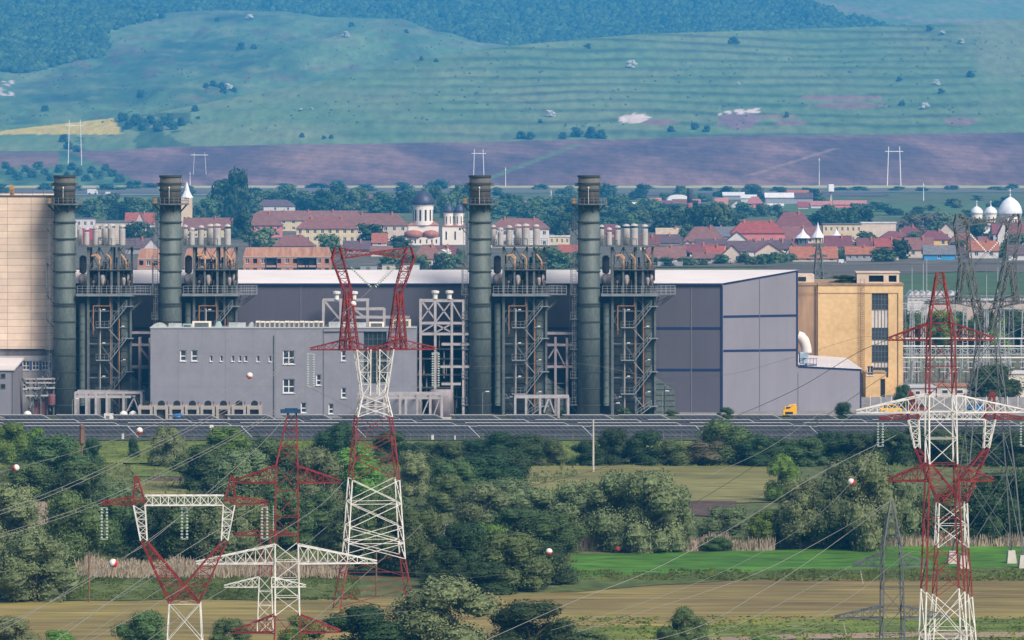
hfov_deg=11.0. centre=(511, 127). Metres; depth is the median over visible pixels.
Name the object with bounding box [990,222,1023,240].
parish building
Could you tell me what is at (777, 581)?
power line
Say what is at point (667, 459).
power line
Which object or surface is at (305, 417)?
solar table
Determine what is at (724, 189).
tree
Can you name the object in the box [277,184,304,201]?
tree
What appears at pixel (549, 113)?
rock
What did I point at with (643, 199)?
tree
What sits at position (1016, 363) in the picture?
switchyard gravel
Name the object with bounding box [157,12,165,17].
bush
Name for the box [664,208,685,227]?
tree
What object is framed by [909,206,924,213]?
tree
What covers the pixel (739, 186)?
bleached strip
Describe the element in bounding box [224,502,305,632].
pylon
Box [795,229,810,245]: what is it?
spired turret
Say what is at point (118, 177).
bush
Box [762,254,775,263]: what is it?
tree
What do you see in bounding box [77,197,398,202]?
green strip
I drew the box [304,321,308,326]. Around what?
air conditioner
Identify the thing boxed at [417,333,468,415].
equipment bay
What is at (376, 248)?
house
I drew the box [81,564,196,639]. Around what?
power line
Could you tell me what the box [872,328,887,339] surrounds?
window
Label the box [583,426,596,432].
solar table
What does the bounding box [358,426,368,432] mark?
solar table
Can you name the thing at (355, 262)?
town ground
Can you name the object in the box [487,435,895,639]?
power line
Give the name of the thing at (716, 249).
house
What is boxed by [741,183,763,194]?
tree
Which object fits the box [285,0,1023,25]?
wooded hill
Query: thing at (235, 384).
power line
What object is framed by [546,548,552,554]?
marker ball
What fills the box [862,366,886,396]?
ochre annexe
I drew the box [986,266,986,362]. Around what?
lightning mast
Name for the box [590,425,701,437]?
solar table
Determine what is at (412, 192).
tree
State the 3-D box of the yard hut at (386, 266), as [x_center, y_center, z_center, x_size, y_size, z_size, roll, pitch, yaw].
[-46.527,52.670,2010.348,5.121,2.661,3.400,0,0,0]
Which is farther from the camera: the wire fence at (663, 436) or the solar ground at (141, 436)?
the solar ground at (141, 436)
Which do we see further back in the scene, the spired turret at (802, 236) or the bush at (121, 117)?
the bush at (121, 117)
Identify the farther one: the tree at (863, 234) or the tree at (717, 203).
the tree at (717, 203)
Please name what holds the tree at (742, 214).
on the ground at (812, 472)
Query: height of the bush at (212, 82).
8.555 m
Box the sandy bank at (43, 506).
[36,502,48,524]
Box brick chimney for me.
[687,188,692,207]
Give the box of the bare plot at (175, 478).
[151,476,184,480]
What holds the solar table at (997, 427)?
on the solar ground at (141, 436)
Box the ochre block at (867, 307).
[798,271,903,394]
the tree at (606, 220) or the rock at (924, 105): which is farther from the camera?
the rock at (924, 105)
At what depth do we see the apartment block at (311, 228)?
2343.85 m
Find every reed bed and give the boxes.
[74,554,347,577]
[575,531,775,550]
[883,531,1023,546]
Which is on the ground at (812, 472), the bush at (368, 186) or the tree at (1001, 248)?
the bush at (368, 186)
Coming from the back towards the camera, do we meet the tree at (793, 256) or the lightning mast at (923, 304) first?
the tree at (793, 256)
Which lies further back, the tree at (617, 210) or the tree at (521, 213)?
the tree at (521, 213)
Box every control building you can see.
[907,384,936,396]
[932,383,968,396]
[1007,370,1023,396]
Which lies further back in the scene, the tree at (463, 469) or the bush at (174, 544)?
the tree at (463, 469)
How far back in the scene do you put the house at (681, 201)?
3601.58 m
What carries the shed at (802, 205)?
on the ground at (812, 472)
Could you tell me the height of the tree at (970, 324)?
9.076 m
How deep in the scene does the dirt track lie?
566.88 m
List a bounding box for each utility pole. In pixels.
[79,424,84,455]
[86,551,91,601]
[375,546,378,596]
[591,419,595,471]
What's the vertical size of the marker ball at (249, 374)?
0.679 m
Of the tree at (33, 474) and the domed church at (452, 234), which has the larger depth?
the domed church at (452, 234)
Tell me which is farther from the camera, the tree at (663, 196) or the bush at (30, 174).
the bush at (30, 174)
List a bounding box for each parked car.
[880,404,901,411]
[910,403,930,410]
[965,403,984,410]
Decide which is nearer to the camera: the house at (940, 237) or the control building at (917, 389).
the control building at (917, 389)
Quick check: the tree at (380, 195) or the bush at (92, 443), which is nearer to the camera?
the bush at (92, 443)
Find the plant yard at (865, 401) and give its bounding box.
[44,359,1023,440]
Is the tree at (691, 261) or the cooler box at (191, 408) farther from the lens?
the tree at (691, 261)
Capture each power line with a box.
[0,248,409,471]
[0,343,310,514]
[0,386,309,537]
[0,415,287,631]
[0,481,237,624]
[57,504,263,639]
[57,535,233,630]
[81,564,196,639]
[91,485,340,639]
[150,528,324,638]
[248,610,415,623]
[291,523,422,638]
[311,388,434,458]
[333,374,886,573]
[336,340,886,510]
[374,425,877,580]
[407,423,845,552]
[462,413,853,465]
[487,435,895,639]
[550,393,908,630]
[578,501,889,631]
[656,502,888,639]
[660,337,885,378]
[693,566,849,639]
[711,385,858,474]
[748,551,925,639]
[838,338,957,423]
[905,251,986,319]
[987,250,1017,271]
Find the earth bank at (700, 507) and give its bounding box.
[682,501,736,515]
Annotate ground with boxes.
[0,192,1023,639]
[0,416,1023,439]
[75,221,1023,268]
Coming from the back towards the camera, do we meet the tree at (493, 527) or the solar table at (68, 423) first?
the solar table at (68, 423)
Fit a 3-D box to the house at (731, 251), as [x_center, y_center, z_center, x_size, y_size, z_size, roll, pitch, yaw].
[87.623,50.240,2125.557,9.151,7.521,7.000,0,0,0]
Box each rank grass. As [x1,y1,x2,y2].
[0,463,577,562]
[550,614,1023,639]
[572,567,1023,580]
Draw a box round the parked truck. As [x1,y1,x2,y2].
[87,189,97,194]
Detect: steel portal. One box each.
[132,331,149,405]
[547,332,577,414]
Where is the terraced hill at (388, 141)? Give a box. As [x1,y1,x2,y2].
[0,19,1023,185]
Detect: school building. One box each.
[821,223,861,242]
[859,222,896,237]
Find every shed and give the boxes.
[0,358,23,417]
[797,202,808,208]
[905,290,959,314]
[921,245,955,259]
[927,298,1023,329]
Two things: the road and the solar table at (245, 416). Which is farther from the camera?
the road
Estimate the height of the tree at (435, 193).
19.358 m
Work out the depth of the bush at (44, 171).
5129.42 m
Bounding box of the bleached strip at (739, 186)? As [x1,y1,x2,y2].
[5,185,1023,187]
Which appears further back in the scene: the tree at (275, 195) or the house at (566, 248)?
the tree at (275, 195)
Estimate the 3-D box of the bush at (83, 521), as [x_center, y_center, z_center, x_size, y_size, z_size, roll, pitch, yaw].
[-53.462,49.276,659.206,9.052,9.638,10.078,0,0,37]
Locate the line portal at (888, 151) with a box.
[885,147,902,185]
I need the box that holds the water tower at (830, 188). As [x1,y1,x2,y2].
[827,184,833,200]
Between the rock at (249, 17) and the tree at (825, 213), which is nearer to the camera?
the tree at (825, 213)
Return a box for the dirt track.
[629,632,1023,639]
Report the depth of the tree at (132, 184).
4734.41 m
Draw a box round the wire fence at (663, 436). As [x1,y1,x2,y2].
[284,433,771,440]
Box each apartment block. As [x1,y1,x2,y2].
[183,216,233,236]
[249,210,282,236]
[259,209,357,230]
[295,215,357,246]
[350,211,407,240]
[491,216,549,247]
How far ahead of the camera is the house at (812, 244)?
2252.38 m
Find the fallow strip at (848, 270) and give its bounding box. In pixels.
[761,263,1023,277]
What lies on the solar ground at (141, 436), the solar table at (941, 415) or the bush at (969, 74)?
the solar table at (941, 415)
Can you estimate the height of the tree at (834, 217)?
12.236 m
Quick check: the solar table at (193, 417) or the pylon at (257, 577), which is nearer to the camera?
the pylon at (257, 577)
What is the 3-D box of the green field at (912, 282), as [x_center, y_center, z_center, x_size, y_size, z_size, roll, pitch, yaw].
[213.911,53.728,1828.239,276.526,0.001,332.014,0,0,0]
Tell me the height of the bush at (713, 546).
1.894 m
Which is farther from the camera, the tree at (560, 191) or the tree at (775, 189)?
the tree at (775, 189)
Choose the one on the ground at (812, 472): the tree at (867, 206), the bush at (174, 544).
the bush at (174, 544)
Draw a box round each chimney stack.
[46,175,82,414]
[151,175,188,325]
[461,175,498,413]
[570,175,606,413]
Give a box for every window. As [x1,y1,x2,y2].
[23,361,29,370]
[31,361,39,370]
[31,380,39,389]
[41,361,48,370]
[180,350,186,361]
[191,350,197,361]
[282,350,294,364]
[282,379,294,393]
[301,403,306,412]
[316,374,321,385]
[328,404,333,414]
[341,351,345,360]
[341,388,346,398]
[415,210,430,220]
[867,366,873,375]
[872,293,887,309]
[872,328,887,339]
[872,345,887,361]
[873,367,887,377]
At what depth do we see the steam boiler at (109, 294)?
1000.41 m
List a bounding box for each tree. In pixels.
[0,421,31,463]
[0,482,47,550]
[0,529,87,602]
[0,615,45,639]
[4,460,58,500]
[15,433,96,477]
[25,426,45,447]
[40,458,112,500]
[75,185,84,190]
[75,202,91,217]
[84,198,105,218]
[90,479,142,510]
[95,194,115,213]
[96,183,125,189]
[97,489,135,553]
[105,200,132,219]
[107,192,119,202]
[108,609,169,639]
[122,196,136,215]
[123,180,143,187]
[124,221,156,242]
[127,205,148,211]
[128,197,144,206]
[140,197,159,219]
[146,425,188,466]
[189,493,259,561]
[192,204,207,217]
[195,425,253,452]
[200,198,220,217]
[206,178,228,217]
[207,447,279,497]
[223,166,251,218]
[225,210,253,238]
[237,499,281,557]
[241,229,254,241]
[248,198,263,212]
[248,226,277,246]
[251,190,267,203]
[251,482,318,549]
[264,189,279,193]
[265,191,293,203]
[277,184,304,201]
[283,445,346,504]
[292,194,313,210]
[293,190,312,199]
[304,188,335,210]
[316,233,345,253]
[326,496,386,544]
[327,180,347,187]
[328,194,342,209]
[329,183,346,198]
[329,445,386,500]
[339,190,364,210]
[339,488,425,574]
[351,187,369,209]
[357,223,388,244]
[360,197,388,212]
[367,191,395,210]
[371,431,410,463]
[378,251,399,266]
[379,251,401,263]
[380,198,402,212]
[383,504,443,577]
[385,573,502,639]
[389,235,416,247]
[391,449,432,497]
[395,191,412,212]
[400,442,440,464]
[401,188,418,205]
[407,254,422,265]
[415,254,430,269]
[423,179,450,188]
[424,458,484,501]
[424,472,468,511]
[426,185,441,212]
[428,440,468,465]
[429,253,446,269]
[438,193,456,217]
[444,255,462,268]
[448,184,462,194]
[448,190,468,211]
[451,480,512,523]
[454,249,467,263]
[457,184,468,209]
[457,438,482,458]
[471,528,561,590]
[476,521,507,554]
[484,476,534,525]
[486,506,542,536]
[486,598,588,639]
[489,447,535,487]
[491,197,512,215]
[491,205,508,218]
[496,193,516,202]
[510,200,523,215]
[514,195,526,204]
[515,487,556,523]
[517,206,528,217]
[521,197,545,213]
[522,200,544,219]
[528,250,542,266]
[531,184,549,188]
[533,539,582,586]
[534,437,567,465]
[535,196,552,207]
[537,247,554,265]
[540,206,555,219]
[543,216,560,233]
[545,249,573,268]
[546,479,601,539]
[549,205,565,217]
[550,195,569,206]
[552,212,577,234]
[553,189,564,193]
[557,197,571,208]
[563,184,576,199]
[563,250,577,266]
[564,203,577,219]
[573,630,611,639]
[586,468,652,551]
[599,182,611,197]
[599,205,617,216]
[600,216,617,228]
[604,186,616,197]
[605,193,628,208]
[610,208,624,212]
[612,212,626,225]
[616,468,690,553]
[620,212,639,227]
[624,197,632,205]
[626,202,651,215]
[628,191,641,199]
[631,184,650,197]
[634,210,654,223]
[637,197,656,203]
[641,201,670,208]
[642,199,670,213]
[645,212,670,231]
[650,208,666,213]
[651,484,696,550]
[654,438,691,465]
[659,192,670,199]
[659,258,674,265]
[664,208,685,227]
[668,203,686,208]
[673,185,685,194]
[676,188,696,198]
[676,206,690,216]
[678,224,693,236]
[678,256,688,263]
[679,204,707,226]
[683,258,698,264]
[685,439,730,464]
[686,200,698,210]
[690,206,719,226]
[693,505,751,541]
[696,193,712,201]
[697,203,713,208]
[698,258,708,264]
[710,201,725,207]
[712,186,734,196]
[712,204,735,226]
[712,254,730,263]
[727,215,740,225]
[731,433,773,466]
[733,202,756,213]
[733,210,748,218]
[736,252,751,262]
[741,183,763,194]
[744,508,782,547]
[745,257,757,264]
[749,203,772,216]
[749,635,786,639]
[752,193,764,201]
[753,254,767,264]
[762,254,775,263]
[763,452,802,501]
[767,204,782,215]
[767,252,783,262]
[769,187,786,190]
[770,475,832,548]
[776,187,787,192]
[781,254,790,262]
[786,253,796,261]
[806,212,825,226]
[807,188,823,198]
[810,456,869,548]
[813,196,827,200]
[816,209,831,219]
[818,204,836,211]
[824,209,845,222]
[838,248,844,258]
[839,209,858,222]
[840,206,860,217]
[841,449,904,551]
[849,186,869,190]
[850,203,863,208]
[853,208,873,222]
[854,231,877,245]
[860,203,876,211]
[864,428,919,464]
[869,246,895,261]
[874,202,894,211]
[884,208,903,214]
[885,468,924,544]
[887,186,905,190]
[891,239,911,258]
[898,214,926,233]
[900,485,943,541]
[901,212,919,218]
[903,310,934,352]
[907,231,921,236]
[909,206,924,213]
[917,428,974,466]
[920,213,937,227]
[920,309,958,353]
[923,204,939,210]
[927,220,944,229]
[935,211,948,218]
[937,213,955,225]
[944,198,960,205]
[949,241,966,245]
[949,318,982,353]
[951,201,964,207]
[958,426,1004,466]
[961,209,970,216]
[964,218,990,238]
[970,194,984,200]
[981,316,1012,353]
[985,199,994,206]
[987,186,1007,189]
[989,200,1002,207]
[996,307,1023,352]
[998,243,1004,257]
[1000,233,1023,257]
[1003,184,1018,188]
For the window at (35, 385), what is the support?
in the boiler house at (24, 298)
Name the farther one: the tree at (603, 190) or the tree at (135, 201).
the tree at (603, 190)
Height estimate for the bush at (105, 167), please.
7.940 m
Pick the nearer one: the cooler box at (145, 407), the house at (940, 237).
the cooler box at (145, 407)
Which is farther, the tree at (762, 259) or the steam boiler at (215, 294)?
the tree at (762, 259)
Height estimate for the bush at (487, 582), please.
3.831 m
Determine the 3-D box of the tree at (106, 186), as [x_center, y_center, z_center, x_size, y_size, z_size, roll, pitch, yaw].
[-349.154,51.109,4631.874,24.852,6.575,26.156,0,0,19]
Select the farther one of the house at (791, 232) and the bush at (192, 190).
the bush at (192, 190)
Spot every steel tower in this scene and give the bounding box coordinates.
[322,291,409,325]
[419,290,468,413]
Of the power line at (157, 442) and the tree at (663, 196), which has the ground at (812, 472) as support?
the tree at (663, 196)
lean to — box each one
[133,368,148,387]
[547,368,577,412]
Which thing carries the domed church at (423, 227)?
on the ground at (812, 472)
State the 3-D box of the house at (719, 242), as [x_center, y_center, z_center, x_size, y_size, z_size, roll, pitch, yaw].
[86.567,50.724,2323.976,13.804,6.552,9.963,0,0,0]
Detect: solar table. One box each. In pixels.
[0,414,49,418]
[0,419,77,423]
[15,422,117,424]
[23,425,137,437]
[56,414,105,421]
[86,419,190,425]
[112,414,161,418]
[128,422,230,425]
[128,426,136,432]
[136,425,251,437]
[169,414,217,421]
[198,419,302,425]
[225,414,274,418]
[240,422,338,425]
[242,426,254,432]
[249,425,365,437]
[281,414,330,421]
[311,419,415,424]
[337,414,386,418]
[354,422,455,425]
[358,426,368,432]
[363,425,479,437]
[394,414,443,421]
[423,419,527,425]
[450,414,499,418]
[465,422,567,425]
[469,426,482,432]
[477,425,591,437]
[506,414,555,421]
[535,419,640,424]
[562,414,611,418]
[578,422,680,425]
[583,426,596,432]
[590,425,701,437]
[618,414,668,421]
[648,419,752,424]
[675,414,724,418]
[690,422,792,425]
[704,425,817,437]
[731,414,780,421]
[760,419,865,424]
[787,414,837,418]
[803,422,905,425]
[810,426,820,432]
[818,425,927,435]
[843,414,892,421]
[873,419,977,424]
[901,414,945,418]
[915,422,1017,425]
[931,425,1023,436]
[957,414,1012,421]
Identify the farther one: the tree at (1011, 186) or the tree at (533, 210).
the tree at (1011, 186)
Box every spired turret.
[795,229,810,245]
[811,223,823,242]
[831,229,840,235]
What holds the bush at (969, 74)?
on the terraced hill at (388, 141)
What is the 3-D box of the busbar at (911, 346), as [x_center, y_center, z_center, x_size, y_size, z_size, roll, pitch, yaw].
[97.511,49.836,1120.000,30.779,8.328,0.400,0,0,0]
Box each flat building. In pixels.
[75,218,95,236]
[81,227,94,244]
[95,221,146,243]
[549,235,569,244]
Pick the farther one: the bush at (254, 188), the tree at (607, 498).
the bush at (254, 188)
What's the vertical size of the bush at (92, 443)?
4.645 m
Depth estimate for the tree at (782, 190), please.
3904.55 m
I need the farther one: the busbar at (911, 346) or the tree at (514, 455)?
the busbar at (911, 346)
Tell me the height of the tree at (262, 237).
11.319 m
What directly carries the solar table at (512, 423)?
on the solar ground at (141, 436)
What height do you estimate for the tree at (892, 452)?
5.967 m
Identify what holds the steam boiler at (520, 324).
on the ground at (812, 472)
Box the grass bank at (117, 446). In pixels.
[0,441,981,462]
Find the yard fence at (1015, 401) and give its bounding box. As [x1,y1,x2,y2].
[870,396,1023,405]
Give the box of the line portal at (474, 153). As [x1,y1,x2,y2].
[472,149,485,174]
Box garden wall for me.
[658,261,682,265]
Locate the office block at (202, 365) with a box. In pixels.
[150,326,416,417]
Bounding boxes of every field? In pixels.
[0,576,1023,639]
[3,188,1023,192]
[130,464,181,475]
[567,545,1023,577]
[814,272,1023,298]
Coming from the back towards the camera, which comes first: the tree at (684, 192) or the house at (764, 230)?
the tree at (684, 192)
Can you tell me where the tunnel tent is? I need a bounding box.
[666,195,686,199]
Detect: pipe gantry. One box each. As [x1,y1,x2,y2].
[74,390,144,414]
[514,395,568,417]
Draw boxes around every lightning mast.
[911,321,912,360]
[923,267,923,356]
[926,259,926,320]
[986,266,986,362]
[997,268,997,355]
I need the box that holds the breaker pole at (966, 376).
[963,371,969,383]
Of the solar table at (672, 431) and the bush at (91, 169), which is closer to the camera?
the solar table at (672, 431)
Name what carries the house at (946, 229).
on the ground at (812, 472)
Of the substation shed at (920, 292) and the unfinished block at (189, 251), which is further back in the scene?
the unfinished block at (189, 251)
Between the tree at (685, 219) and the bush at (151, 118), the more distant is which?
the bush at (151, 118)
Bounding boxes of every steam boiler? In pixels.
[76,223,151,414]
[182,223,256,325]
[491,223,566,414]
[600,223,675,414]
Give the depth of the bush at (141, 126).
5758.11 m
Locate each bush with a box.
[0,183,9,192]
[1,161,10,168]
[5,167,16,174]
[11,172,22,179]
[21,165,31,171]
[27,170,38,177]
[32,161,43,169]
[36,182,53,189]
[40,105,49,110]
[40,168,49,174]
[40,488,115,565]
[44,629,75,639]
[46,173,53,180]
[53,164,64,172]
[58,134,67,141]
[62,141,73,148]
[66,162,75,169]
[72,145,82,151]
[72,167,82,175]
[80,437,106,464]
[81,174,92,180]
[87,165,95,172]
[92,170,104,178]
[101,163,109,170]
[107,168,118,176]
[112,174,125,182]
[117,112,129,120]
[120,500,170,559]
[122,120,133,128]
[127,437,140,456]
[129,114,141,121]
[130,117,139,125]
[136,90,146,97]
[137,122,148,130]
[138,118,150,125]
[141,183,159,187]
[146,115,155,122]
[152,120,164,128]
[152,123,163,131]
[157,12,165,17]
[157,496,210,559]
[160,116,170,124]
[165,443,228,490]
[166,113,172,120]
[166,121,178,129]
[177,117,185,125]
[181,185,196,194]
[191,105,198,110]
[202,82,209,87]
[208,80,218,86]
[208,616,252,639]
[219,87,227,93]
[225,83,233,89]
[236,42,244,49]
[243,436,309,491]
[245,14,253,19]
[250,44,256,48]
[251,187,262,191]
[275,615,324,639]
[276,183,296,188]
[291,489,341,548]
[305,183,328,187]
[307,422,358,454]
[321,603,418,639]
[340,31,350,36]
[348,22,355,26]
[354,183,379,190]
[393,182,413,190]
[417,549,470,585]
[433,520,489,570]
[439,249,451,259]
[445,560,518,594]
[464,452,530,484]
[469,431,517,464]
[491,187,503,195]
[510,432,550,465]
[516,131,525,138]
[525,131,535,139]
[529,511,591,552]
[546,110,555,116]
[558,132,566,138]
[560,410,566,415]
[566,440,606,465]
[569,127,583,136]
[583,43,590,48]
[584,126,597,137]
[595,129,607,138]
[596,427,628,464]
[616,407,630,413]
[621,429,663,465]
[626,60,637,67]
[641,408,652,413]
[654,627,685,639]
[665,409,677,415]
[666,125,675,131]
[668,605,709,639]
[690,123,699,128]
[692,418,762,465]
[697,535,734,550]
[698,187,713,190]
[702,125,710,131]
[716,407,734,418]
[727,36,739,43]
[759,436,793,465]
[784,436,830,466]
[798,507,855,548]
[803,430,850,464]
[826,275,855,282]
[834,187,850,189]
[834,402,851,418]
[838,431,887,463]
[893,384,914,408]
[893,426,943,465]
[914,187,930,190]
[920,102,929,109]
[925,476,979,542]
[926,25,934,30]
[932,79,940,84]
[938,88,944,93]
[944,185,959,189]
[953,310,967,328]
[963,363,1023,396]
[965,70,974,76]
[967,469,1023,541]
[970,309,996,335]
[978,428,1023,466]
[999,466,1023,537]
[1016,322,1023,353]
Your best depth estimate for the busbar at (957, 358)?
1104.93 m
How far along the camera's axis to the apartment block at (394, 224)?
2529.51 m
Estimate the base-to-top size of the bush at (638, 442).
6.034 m
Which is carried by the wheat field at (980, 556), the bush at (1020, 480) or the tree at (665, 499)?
the tree at (665, 499)
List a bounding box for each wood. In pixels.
[0,0,156,72]
[9,0,904,45]
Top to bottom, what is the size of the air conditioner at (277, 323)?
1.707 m
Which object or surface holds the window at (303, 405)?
in the office block at (202, 365)
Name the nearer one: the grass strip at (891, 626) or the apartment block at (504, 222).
the grass strip at (891, 626)
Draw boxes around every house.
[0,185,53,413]
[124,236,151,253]
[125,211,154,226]
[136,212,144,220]
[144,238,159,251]
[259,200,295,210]
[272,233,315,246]
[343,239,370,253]
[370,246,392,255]
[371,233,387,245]
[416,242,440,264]
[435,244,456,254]
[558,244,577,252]
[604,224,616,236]
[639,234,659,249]
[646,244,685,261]
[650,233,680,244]
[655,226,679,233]
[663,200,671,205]
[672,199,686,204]
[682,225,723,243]
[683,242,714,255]
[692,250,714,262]
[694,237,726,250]
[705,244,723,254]
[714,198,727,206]
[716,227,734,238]
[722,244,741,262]
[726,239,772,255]
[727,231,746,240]
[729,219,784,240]
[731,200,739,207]
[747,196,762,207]
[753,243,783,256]
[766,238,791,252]
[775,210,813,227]
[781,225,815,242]
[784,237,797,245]
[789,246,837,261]
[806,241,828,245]
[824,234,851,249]
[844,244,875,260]
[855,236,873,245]
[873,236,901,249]
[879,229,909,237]
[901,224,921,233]
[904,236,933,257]
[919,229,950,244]
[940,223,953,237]
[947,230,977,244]
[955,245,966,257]
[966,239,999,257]
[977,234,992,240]
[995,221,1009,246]
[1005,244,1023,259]
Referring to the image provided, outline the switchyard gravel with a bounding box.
[903,301,1023,382]
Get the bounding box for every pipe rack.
[21,375,58,414]
[357,392,447,418]
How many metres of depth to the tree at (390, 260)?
2058.75 m
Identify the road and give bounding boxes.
[75,194,313,194]
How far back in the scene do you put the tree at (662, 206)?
3331.25 m
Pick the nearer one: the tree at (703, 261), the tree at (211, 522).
the tree at (211, 522)
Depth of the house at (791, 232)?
2475.32 m
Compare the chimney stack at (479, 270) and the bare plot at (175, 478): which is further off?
the chimney stack at (479, 270)
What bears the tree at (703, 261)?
on the town ground at (355, 262)
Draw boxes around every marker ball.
[12,464,19,470]
[109,559,117,567]
[136,427,142,433]
[246,372,252,378]
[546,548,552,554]
[848,478,854,485]
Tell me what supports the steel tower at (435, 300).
on the ground at (812, 472)
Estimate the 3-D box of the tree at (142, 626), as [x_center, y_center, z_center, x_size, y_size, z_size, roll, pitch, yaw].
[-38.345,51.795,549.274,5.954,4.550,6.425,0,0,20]
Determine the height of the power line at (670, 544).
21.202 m
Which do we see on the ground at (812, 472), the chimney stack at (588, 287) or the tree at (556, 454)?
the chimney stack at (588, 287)
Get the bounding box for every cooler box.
[138,401,153,413]
[154,400,169,418]
[169,401,184,418]
[185,400,200,413]
[200,401,215,415]
[216,400,231,418]
[232,401,246,413]
[247,400,262,413]
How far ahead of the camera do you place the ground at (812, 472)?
840.84 m
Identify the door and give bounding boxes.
[880,379,884,396]
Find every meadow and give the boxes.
[68,562,350,578]
[526,462,780,502]
[662,204,1023,214]
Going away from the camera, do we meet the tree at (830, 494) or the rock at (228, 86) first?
the tree at (830, 494)
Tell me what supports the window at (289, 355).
in the office block at (202, 365)
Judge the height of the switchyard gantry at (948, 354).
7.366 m
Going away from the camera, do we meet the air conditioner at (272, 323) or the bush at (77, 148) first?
the air conditioner at (272, 323)
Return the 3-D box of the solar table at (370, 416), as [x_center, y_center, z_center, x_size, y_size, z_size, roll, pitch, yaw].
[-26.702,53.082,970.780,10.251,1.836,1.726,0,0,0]
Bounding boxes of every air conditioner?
[192,321,210,326]
[270,321,274,326]
[275,321,279,326]
[280,321,284,326]
[285,321,289,326]
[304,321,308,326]
[309,321,313,326]
[314,321,318,326]
[319,321,323,326]
[369,322,383,326]
[392,319,410,326]
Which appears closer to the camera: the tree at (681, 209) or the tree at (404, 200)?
the tree at (681, 209)
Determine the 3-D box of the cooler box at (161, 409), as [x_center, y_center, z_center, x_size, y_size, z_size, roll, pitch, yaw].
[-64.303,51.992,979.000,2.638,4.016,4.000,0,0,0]
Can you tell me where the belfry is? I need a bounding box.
[181,182,192,226]
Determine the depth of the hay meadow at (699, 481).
822.05 m
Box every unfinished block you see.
[137,248,159,269]
[184,248,235,269]
[243,247,331,269]
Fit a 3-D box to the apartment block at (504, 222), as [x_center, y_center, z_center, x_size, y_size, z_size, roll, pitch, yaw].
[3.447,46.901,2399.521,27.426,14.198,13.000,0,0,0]
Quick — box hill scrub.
[3,22,1022,129]
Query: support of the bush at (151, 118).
on the terraced hill at (388, 141)
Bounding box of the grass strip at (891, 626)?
[571,618,1023,639]
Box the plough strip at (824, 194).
[569,192,884,195]
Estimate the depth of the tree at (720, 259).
2107.37 m
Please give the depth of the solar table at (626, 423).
949.69 m
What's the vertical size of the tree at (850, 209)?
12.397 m
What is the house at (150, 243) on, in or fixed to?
on the ground at (812, 472)
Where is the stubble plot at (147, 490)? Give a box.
[136,481,186,494]
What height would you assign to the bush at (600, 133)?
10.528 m
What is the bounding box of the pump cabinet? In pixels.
[104,413,112,418]
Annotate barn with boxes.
[722,192,744,199]
[740,195,756,202]
[764,193,793,203]
[786,190,820,192]
[794,193,812,203]
[809,201,832,207]
[832,200,866,207]
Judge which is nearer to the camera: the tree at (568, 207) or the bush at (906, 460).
the bush at (906, 460)
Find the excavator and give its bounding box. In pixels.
[782,404,796,416]
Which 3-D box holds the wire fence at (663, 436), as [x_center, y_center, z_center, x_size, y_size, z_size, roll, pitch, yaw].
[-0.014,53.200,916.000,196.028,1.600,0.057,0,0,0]
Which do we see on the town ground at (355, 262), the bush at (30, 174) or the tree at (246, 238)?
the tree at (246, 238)
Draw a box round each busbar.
[903,345,1023,383]
[903,357,1023,383]
[905,338,1023,376]
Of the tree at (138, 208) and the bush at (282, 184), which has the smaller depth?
the tree at (138, 208)
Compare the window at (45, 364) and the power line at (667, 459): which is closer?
the power line at (667, 459)
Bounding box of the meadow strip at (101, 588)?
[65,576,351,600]
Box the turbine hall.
[76,270,861,411]
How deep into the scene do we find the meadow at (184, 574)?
642.17 m
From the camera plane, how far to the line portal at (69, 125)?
5299.75 m
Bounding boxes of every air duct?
[153,322,166,326]
[169,323,181,326]
[215,321,221,326]
[229,322,245,326]
[329,321,345,326]
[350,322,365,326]
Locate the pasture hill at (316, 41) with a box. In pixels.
[0,10,505,124]
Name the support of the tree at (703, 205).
on the meadow at (903, 207)
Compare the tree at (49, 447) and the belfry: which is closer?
the tree at (49, 447)
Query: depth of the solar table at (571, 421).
959.67 m
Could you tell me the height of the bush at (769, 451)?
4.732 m
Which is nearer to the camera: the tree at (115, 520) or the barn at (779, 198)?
the tree at (115, 520)
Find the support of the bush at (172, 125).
on the terraced hill at (388, 141)
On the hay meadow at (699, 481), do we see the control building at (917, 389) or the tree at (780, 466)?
the tree at (780, 466)
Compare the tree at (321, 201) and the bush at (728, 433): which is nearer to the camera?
the bush at (728, 433)
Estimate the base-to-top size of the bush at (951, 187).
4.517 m
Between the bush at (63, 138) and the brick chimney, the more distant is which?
the bush at (63, 138)
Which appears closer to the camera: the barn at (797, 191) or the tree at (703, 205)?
the tree at (703, 205)
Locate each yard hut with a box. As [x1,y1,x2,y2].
[360,265,376,269]
[382,264,394,269]
[400,263,419,269]
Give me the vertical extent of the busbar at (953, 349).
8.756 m
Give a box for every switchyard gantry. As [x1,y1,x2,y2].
[903,295,1023,355]
[903,303,1023,368]
[903,348,1023,381]
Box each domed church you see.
[404,188,439,244]
[442,200,465,244]
[970,190,1021,233]
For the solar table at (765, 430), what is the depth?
925.58 m
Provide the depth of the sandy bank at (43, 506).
748.17 m
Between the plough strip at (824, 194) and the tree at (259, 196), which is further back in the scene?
the plough strip at (824, 194)
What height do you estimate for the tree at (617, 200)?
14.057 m
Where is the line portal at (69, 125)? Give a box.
[66,120,83,164]
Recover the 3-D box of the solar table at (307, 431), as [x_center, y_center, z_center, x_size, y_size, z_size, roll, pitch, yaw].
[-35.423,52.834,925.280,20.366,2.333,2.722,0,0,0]
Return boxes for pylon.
[100,475,267,639]
[196,408,376,639]
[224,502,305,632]
[306,247,439,611]
[809,243,833,278]
[834,500,948,639]
[856,272,1023,639]
[877,391,1023,639]
[924,213,1023,568]
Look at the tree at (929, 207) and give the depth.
3453.17 m

